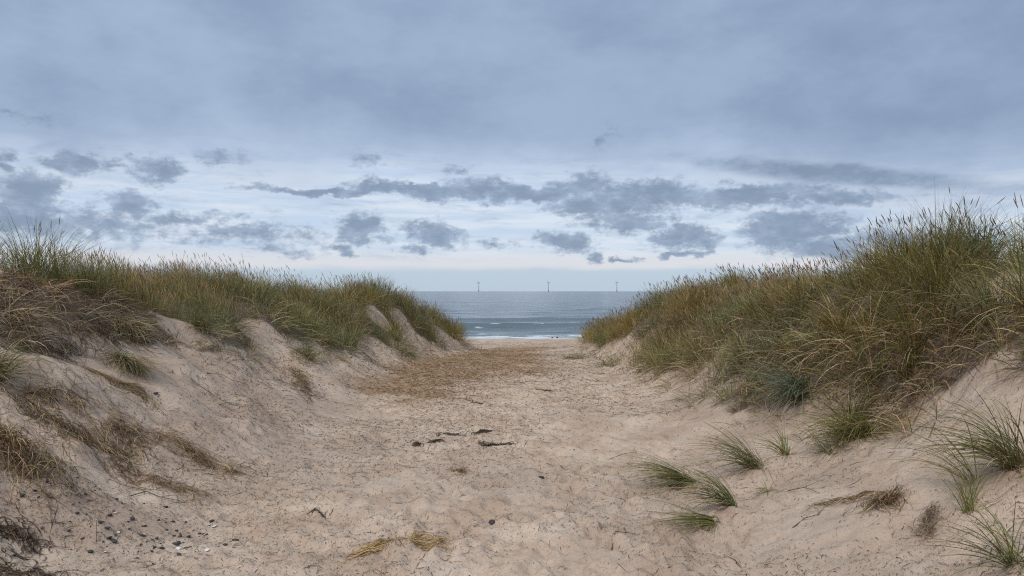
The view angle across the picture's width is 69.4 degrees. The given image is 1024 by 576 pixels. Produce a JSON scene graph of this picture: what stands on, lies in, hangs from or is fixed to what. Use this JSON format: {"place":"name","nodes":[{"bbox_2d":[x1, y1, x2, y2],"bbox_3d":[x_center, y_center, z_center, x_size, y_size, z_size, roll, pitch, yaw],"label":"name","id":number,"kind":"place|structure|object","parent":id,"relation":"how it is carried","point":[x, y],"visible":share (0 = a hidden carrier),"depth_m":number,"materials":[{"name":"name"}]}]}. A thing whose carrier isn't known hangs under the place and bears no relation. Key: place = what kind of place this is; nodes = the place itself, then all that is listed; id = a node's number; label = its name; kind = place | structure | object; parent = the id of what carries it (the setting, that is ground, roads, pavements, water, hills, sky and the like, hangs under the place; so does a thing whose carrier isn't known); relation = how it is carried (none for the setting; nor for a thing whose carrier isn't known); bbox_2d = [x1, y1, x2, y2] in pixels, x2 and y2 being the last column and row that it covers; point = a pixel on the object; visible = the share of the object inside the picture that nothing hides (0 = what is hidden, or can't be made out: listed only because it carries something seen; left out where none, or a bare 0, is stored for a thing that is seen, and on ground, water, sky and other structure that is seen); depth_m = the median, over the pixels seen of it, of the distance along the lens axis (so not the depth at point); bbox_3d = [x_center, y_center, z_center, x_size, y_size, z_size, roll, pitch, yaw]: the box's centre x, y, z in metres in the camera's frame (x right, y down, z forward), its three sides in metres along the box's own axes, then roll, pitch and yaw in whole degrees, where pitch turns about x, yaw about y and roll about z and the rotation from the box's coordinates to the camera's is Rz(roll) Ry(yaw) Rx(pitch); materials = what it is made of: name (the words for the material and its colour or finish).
{"place":"outdoors","nodes":[
{"label":"outdoors","id":0,"kind":"place"},
{"bbox_2d":[2,237,307,326],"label":"marram grass","id":1,"kind":"structure","parent":0,"point":[140,282],"depth_m":11.15,"materials":[{"name":"green plant"}]},
{"bbox_2d":[276,272,473,350],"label":"marram grass","id":2,"kind":"structure","parent":0,"point":[377,291],"depth_m":18.84,"materials":[{"name":"green plant"}]},
{"bbox_2d":[269,291,669,338],"bbox_3d":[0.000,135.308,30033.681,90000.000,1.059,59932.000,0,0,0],"label":"sea","id":3,"kind":"structure","parent":0,"point":[522,314],"depth_m":181.26,"materials":[{"name":"liquid"}]},
{"bbox_2d":[0,265,1023,575],"bbox_3d":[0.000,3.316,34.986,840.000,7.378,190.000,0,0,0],"label":"ground","id":4,"kind":"structure","parent":0,"point":[544,553],"depth_m":5.82,"materials":[{"name":"beige sand"}]},
{"bbox_2d":[0,221,29,272],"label":"grass tuft","id":5,"kind":"object","parent":4,"relation":"on","point":[12,253],"visible":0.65,"depth_m":8.05,"materials":[{"name":"green plant"}]},
{"bbox_2d":[0,230,32,267],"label":"grass tuft","id":6,"kind":"object","parent":4,"relation":"on","point":[7,251],"visible":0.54,"depth_m":8.49,"materials":[{"name":"green plant"}]},
{"bbox_2d":[0,331,60,388],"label":"grass tuft","id":7,"kind":"object","parent":4,"relation":"on","point":[3,355],"visible":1,"depth_m":5.60,"materials":[{"name":"green plant"}]},
{"bbox_2d":[0,497,70,575],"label":"seaweed litter","id":8,"kind":"object","parent":4,"relation":"on","point":[16,535],"visible":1,"depth_m":4.10,"materials":[{"name":"plant"}]},
{"bbox_2d":[0,535,101,575],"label":"seaweed litter","id":9,"kind":"object","parent":4,"relation":"on","point":[10,570],"visible":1,"depth_m":3.87,"materials":[{"name":"plant"}]},
{"bbox_2d":[0,205,115,300],"bbox_3d":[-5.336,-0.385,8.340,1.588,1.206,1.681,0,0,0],"label":"grass tuft","id":10,"kind":"object","parent":4,"relation":"on","point":[36,260],"visible":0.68,"depth_m":8.33,"materials":[{"name":"green plant"}]},
{"bbox_2d":[0,419,133,543],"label":"straw heap","id":11,"kind":"object","parent":4,"relation":"on","point":[14,445],"visible":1,"depth_m":4.55,"materials":[{"name":"plant"}]},
{"bbox_2d":[0,307,133,365],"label":"dune grass","id":12,"kind":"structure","parent":4,"relation":"on","point":[102,333],"depth_m":7.15,"materials":[{"name":"plant"}]},
{"bbox_2d":[0,363,182,503],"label":"straw trail","id":13,"kind":"object","parent":4,"relation":"on","point":[106,450],"visible":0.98,"depth_m":5.49,"materials":[{"name":"brown plant"}]},
{"bbox_2d":[48,243,137,299],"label":"grass tuft","id":14,"kind":"object","parent":4,"relation":"on","point":[86,276],"visible":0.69,"depth_m":8.92,"materials":[{"name":"green plant"}]},
{"bbox_2d":[5,473,206,573],"bbox_3d":[-2.366,1.381,4.558,1.425,0.573,1.193,0,0,-24],"label":"stone grit","id":15,"kind":"object","parent":4,"relation":"on","point":[123,526],"visible":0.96,"depth_m":4.51,"materials":[{"name":"stone"}]},
{"bbox_2d":[96,503,119,541],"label":"twig","id":16,"kind":"object","parent":4,"relation":"on","point":[96,522],"visible":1,"depth_m":4.39,"materials":[{"name":"brown wood"}]},
{"bbox_2d":[0,260,220,356],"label":"dead marram","id":17,"kind":"object","parent":4,"relation":"on","point":[102,299],"visible":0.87,"depth_m":7.59,"materials":[{"name":"brown plant"}]},
{"bbox_2d":[0,359,235,494],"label":"straw trail","id":18,"kind":"object","parent":4,"relation":"on","point":[50,394],"visible":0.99,"depth_m":5.82,"materials":[{"name":"brown plant"}]},
{"bbox_2d":[74,364,161,412],"bbox_3d":[-3.648,0.924,6.926,0.867,0.429,0.405,0,0,11],"label":"straw trail","id":19,"kind":"object","parent":4,"relation":"on","point":[119,382],"visible":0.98,"depth_m":6.92,"materials":[{"name":"brown plant"}]},
{"bbox_2d":[77,300,167,349],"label":"grass tuft","id":20,"kind":"object","parent":4,"relation":"on","point":[139,328],"visible":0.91,"depth_m":8.44,"materials":[{"name":"green plant"}]},
{"bbox_2d":[81,331,183,387],"bbox_3d":[-3.808,0.747,7.502,1.062,0.691,0.783,0,0,-42],"label":"grass tuft","id":21,"kind":"object","parent":4,"relation":"on","point":[125,361],"visible":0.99,"depth_m":7.52,"materials":[{"name":"green plant"}]},
{"bbox_2d":[79,430,225,506],"bbox_3d":[-2.690,1.366,5.567,0.968,0.494,0.838,0,0,0],"label":"scattered straw","id":22,"kind":"object","parent":4,"relation":"on","point":[170,483],"visible":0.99,"depth_m":5.56,"materials":[{"name":"brown plant"}]},
{"bbox_2d":[130,491,179,500],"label":"twig","id":23,"kind":"object","parent":4,"relation":"on","point":[154,494],"visible":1,"depth_m":5.28,"materials":[{"name":"brown wood"}]},
{"bbox_2d":[0,345,334,575],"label":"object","id":24,"kind":"object","parent":4,"relation":"on","point":[43,420],"visible":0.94,"depth_m":5.34,"materials":[{"name":"plant"}]},
{"bbox_2d":[114,408,267,489],"bbox_3d":[-2.680,1.313,6.247,1.330,0.630,0.839,0,0,0],"label":"straw trail","id":25,"kind":"object","parent":4,"relation":"on","point":[201,457],"visible":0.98,"depth_m":6.25,"materials":[{"name":"brown plant"}]},
{"bbox_2d":[168,300,231,337],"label":"grass tuft","id":26,"kind":"object","parent":4,"relation":"on","point":[197,322],"visible":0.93,"depth_m":9.87,"materials":[{"name":"green plant"}]},
{"bbox_2d":[185,374,240,406],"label":"twig","id":27,"kind":"object","parent":4,"relation":"on","point":[213,394],"visible":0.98,"depth_m":8.13,"materials":[{"name":"brown wood"}]},
{"bbox_2d":[146,294,348,359],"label":"marram grass","id":28,"kind":"structure","parent":4,"relation":"on","point":[306,333],"depth_m":12.08,"materials":[{"name":"green plant"}]},
{"bbox_2d":[135,250,422,354],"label":"marram grass","id":29,"kind":"structure","parent":4,"relation":"on","point":[319,305],"depth_m":14.77,"materials":[{"name":"green plant"}]},
{"bbox_2d":[269,359,329,405],"bbox_3d":[-3.018,1.298,10.492,0.752,0.559,2.058,0,0,-21],"label":"straw trail","id":30,"kind":"object","parent":4,"relation":"on","point":[299,381],"visible":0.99,"depth_m":10.58,"materials":[{"name":"brown plant"}]},
{"bbox_2d":[282,333,329,366],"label":"grass tuft","id":31,"kind":"object","parent":4,"relation":"on","point":[307,352],"visible":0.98,"depth_m":11.67,"materials":[{"name":"green plant"}]},
{"bbox_2d":[307,508,333,518],"bbox_3d":[-1.392,1.631,5.350,0.189,0.079,0.138,0,0,0],"label":"seaweed scrap","id":32,"kind":"object","parent":4,"relation":"on","point":[315,509],"visible":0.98,"depth_m":5.35,"materials":[{"name":"plant"}]},
{"bbox_2d":[157,315,492,371],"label":"marram grass","id":33,"kind":"structure","parent":4,"relation":"on","point":[325,347],"depth_m":12.65,"materials":[{"name":"green plant"}]},
{"bbox_2d":[337,530,455,562],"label":"straw clump","id":34,"kind":"object","parent":4,"relation":"on","point":[380,543],"visible":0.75,"depth_m":4.61,"materials":[{"name":"beige plant"}]},
{"bbox_2d":[393,342,426,359],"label":"grass tuft","id":35,"kind":"object","parent":4,"relation":"on","point":[411,352],"visible":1,"depth_m":16.35,"materials":[{"name":"green plant"}]},
{"bbox_2d":[412,441,423,445],"bbox_3d":[-0.992,1.626,7.711,0.142,0.045,0.127,0,0,11],"label":"seaweed scrap","id":36,"kind":"object","parent":4,"relation":"on","point":[416,443],"visible":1,"depth_m":7.71,"materials":[{"name":"plant"}]},
{"bbox_2d":[428,439,444,442],"bbox_3d":[-0.818,1.630,7.887,0.230,0.040,0.141,0,0,-16],"label":"seaweed scrap","id":37,"kind":"object","parent":4,"relation":"on","point":[435,440],"visible":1,"depth_m":7.87,"materials":[{"name":"plant"}]},
{"bbox_2d":[435,432,465,436],"bbox_3d":[-0.687,1.637,8.259,0.394,0.050,0.184,0,0,21],"label":"seaweed scrap","id":38,"kind":"object","parent":4,"relation":"on","point":[451,434],"visible":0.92,"depth_m":8.24,"materials":[{"name":"plant"}]},
{"bbox_2d":[444,467,466,474],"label":"straw clump","id":39,"kind":"object","parent":4,"relation":"on","point":[460,470],"visible":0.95,"depth_m":6.54,"materials":[{"name":"brown plant"}]},
{"bbox_2d":[334,328,627,409],"bbox_3d":[-0.221,1.207,17.259,5.252,1.289,14.838,0,0,0],"label":"straw film","id":40,"kind":"object","parent":4,"relation":"on","point":[438,367],"visible":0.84,"depth_m":14.54,"materials":[{"name":"beige plant"}]},
{"bbox_2d":[471,429,493,434],"bbox_3d":[-0.305,1.609,8.291,0.359,0.051,0.188,0,0,-44],"label":"seaweed scrap","id":41,"kind":"object","parent":4,"relation":"on","point":[480,431],"visible":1,"depth_m":8.27,"materials":[{"name":"plant"}]},
{"bbox_2d":[478,440,515,447],"bbox_3d":[-0.153,1.619,7.693,0.446,0.059,0.185,0,0,8],"label":"seaweed scrap","id":42,"kind":"object","parent":4,"relation":"on","point":[493,444],"visible":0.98,"depth_m":7.69,"materials":[{"name":"plant"}]},
{"bbox_2d":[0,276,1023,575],"bbox_3d":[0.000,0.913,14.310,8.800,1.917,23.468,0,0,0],"label":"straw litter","id":43,"kind":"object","parent":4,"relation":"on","point":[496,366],"visible":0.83,"depth_m":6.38,"materials":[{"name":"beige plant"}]},
{"bbox_2d":[561,351,586,358],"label":"grass tuft","id":44,"kind":"object","parent":4,"relation":"on","point":[579,356],"visible":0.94,"depth_m":17.32,"materials":[{"name":"green plant"}]},
{"bbox_2d":[586,349,626,367],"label":"grass tuft","id":45,"kind":"object","parent":4,"relation":"on","point":[605,363],"visible":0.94,"depth_m":15.54,"materials":[{"name":"green plant"}]},
{"bbox_2d":[631,354,654,373],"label":"grass tuft","id":46,"kind":"object","parent":4,"relation":"on","point":[641,366],"visible":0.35,"depth_m":13.58,"materials":[{"name":"green plant"}]},
{"bbox_2d":[610,449,698,495],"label":"grass tuft","id":47,"kind":"object","parent":4,"relation":"on","point":[671,472],"visible":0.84,"depth_m":5.94,"materials":[{"name":"green plant"}]},
{"bbox_2d":[634,496,718,538],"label":"grass tuft","id":48,"kind":"object","parent":4,"relation":"on","point":[704,519],"visible":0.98,"depth_m":4.96,"materials":[{"name":"green plant"}]},
{"bbox_2d":[651,452,737,514],"bbox_3d":[1.281,1.389,5.267,0.558,0.455,0.721,0,0,-24],"label":"grass tuft","id":49,"kind":"object","parent":4,"relation":"on","point":[729,498],"visible":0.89,"depth_m":5.22,"materials":[{"name":"green plant"}]},
{"bbox_2d":[685,416,775,482],"bbox_3d":[1.744,1.292,6.107,0.774,0.566,1.008,0,0,0],"label":"grass tuft","id":50,"kind":"object","parent":4,"relation":"on","point":[751,461],"visible":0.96,"depth_m":6.04,"materials":[{"name":"green plant"}]},
{"bbox_2d":[754,480,773,495],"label":"grass tuft","id":51,"kind":"object","parent":4,"relation":"on","point":[763,490],"visible":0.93,"depth_m":5.52,"materials":[{"name":"green plant"}]},
{"bbox_2d":[735,420,812,461],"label":"grass tuft","id":52,"kind":"object","parent":4,"relation":"on","point":[783,451],"visible":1,"depth_m":6.13,"materials":[{"name":"green plant"}]},
{"bbox_2d":[575,332,979,449],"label":"marram grass","id":53,"kind":"structure","parent":4,"relation":"on","point":[777,414],"depth_m":7.79,"materials":[{"name":"green plant"}]},
{"bbox_2d":[728,353,847,429],"bbox_3d":[2.769,0.908,7.522,1.291,0.938,1.445,0,0,-41],"label":"grass tuft","id":54,"kind":"object","parent":4,"relation":"on","point":[796,383],"visible":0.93,"depth_m":7.46,"materials":[{"name":"green plant"}]},
{"bbox_2d":[792,505,826,527],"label":"twig","id":55,"kind":"object","parent":4,"relation":"on","point":[807,517],"visible":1,"depth_m":4.66,"materials":[{"name":"brown wood"}]},
{"bbox_2d":[789,422,871,466],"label":"grass tuft","id":56,"kind":"object","parent":4,"relation":"on","point":[829,447],"visible":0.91,"depth_m":5.91,"materials":[{"name":"green plant"}]},
{"bbox_2d":[797,490,888,513],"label":"straw clump","id":57,"kind":"object","parent":4,"relation":"on","point":[851,497],"visible":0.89,"depth_m":4.74,"materials":[{"name":"brown plant"}]},
{"bbox_2d":[783,387,928,458],"bbox_3d":[2.838,1.028,6.125,1.272,0.758,1.297,0,0,0],"label":"grass tuft","id":58,"kind":"object","parent":4,"relation":"on","point":[851,431],"visible":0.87,"depth_m":6.02,"materials":[{"name":"green plant"}]},
{"bbox_2d":[698,267,1023,442],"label":"marram grass","id":59,"kind":"structure","parent":4,"relation":"on","point":[902,337],"depth_m":6.88,"materials":[{"name":"green plant"}]},
{"bbox_2d":[714,276,1023,434],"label":"dead marram","id":60,"kind":"object","parent":4,"relation":"on","point":[930,370],"visible":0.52,"depth_m":6.31,"materials":[{"name":"brown plant"}]},
{"bbox_2d":[840,484,926,524],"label":"straw clump","id":61,"kind":"object","parent":4,"relation":"on","point":[883,499],"visible":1,"depth_m":4.36,"materials":[{"name":"brown plant"}]},
{"bbox_2d":[750,198,1023,344],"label":"marram grass","id":62,"kind":"structure","parent":4,"relation":"on","point":[892,264],"depth_m":7.33,"materials":[{"name":"green plant"}]},
{"bbox_2d":[870,408,981,485],"bbox_3d":[2.362,0.914,4.276,0.571,0.515,0.809,0,0,0],"label":"grass tuft","id":63,"kind":"object","parent":4,"relation":"on","point":[953,456],"visible":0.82,"depth_m":4.25,"materials":[{"name":"green plant"}]},
{"bbox_2d":[901,501,955,543],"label":"straw clump","id":64,"kind":"object","parent":4,"relation":"on","point":[929,517],"visible":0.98,"depth_m":4.02,"materials":[{"name":"brown plant"}]},
{"bbox_2d":[869,184,1020,266],"bbox_3d":[4.566,-0.596,7.750,1.490,1.165,1.644,0,0,0],"label":"grass tuft","id":65,"kind":"object","parent":4,"relation":"on","point":[948,233],"visible":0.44,"depth_m":7.66,"materials":[{"name":"green plant"}]},
{"bbox_2d":[898,451,1015,518],"bbox_3d":[2.427,1.022,4.004,0.510,0.380,0.419,0,0,-22],"label":"grass tuft","id":66,"kind":"object","parent":4,"relation":"on","point":[968,509],"visible":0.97,"depth_m":3.94,"materials":[{"name":"green plant"}]},
{"bbox_2d":[892,376,1023,490],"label":"grass tuft","id":67,"kind":"object","parent":4,"relation":"on","point":[1004,457],"visible":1,"depth_m":4.11,"materials":[{"name":"green plant"}]},
{"bbox_2d":[905,481,1023,575],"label":"grass tuft","id":68,"kind":"object","parent":4,"relation":"on","point":[1007,557],"visible":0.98,"depth_m":3.34,"materials":[{"name":"green plant"}]},
{"bbox_2d":[953,193,1023,278],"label":"grass tuft","id":69,"kind":"object","parent":4,"relation":"on","point":[1019,251],"visible":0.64,"depth_m":6.68,"materials":[{"name":"green plant"}]},
{"bbox_2d":[962,267,1023,396],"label":"dead marram","id":70,"kind":"object","parent":4,"relation":"on","point":[1008,340],"visible":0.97,"depth_m":5.18,"materials":[{"name":"brown plant"}]},
{"bbox_2d":[0,0,1023,290],"label":"sky","id":71,"kind":"structure","parent":0,"point":[427,145],"materials":[{"name":"blue"}]},
{"bbox_2d":[573,262,783,368],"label":"marram grass","id":72,"kind":"structure","parent":0,"point":[609,328],"depth_m":16.20,"materials":[{"name":"green plant"}]},
{"bbox_2d":[621,253,872,399],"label":"marram grass","id":73,"kind":"structure","parent":0,"point":[773,282],"depth_m":11.48,"materials":[{"name":"green plant"}]}
]}

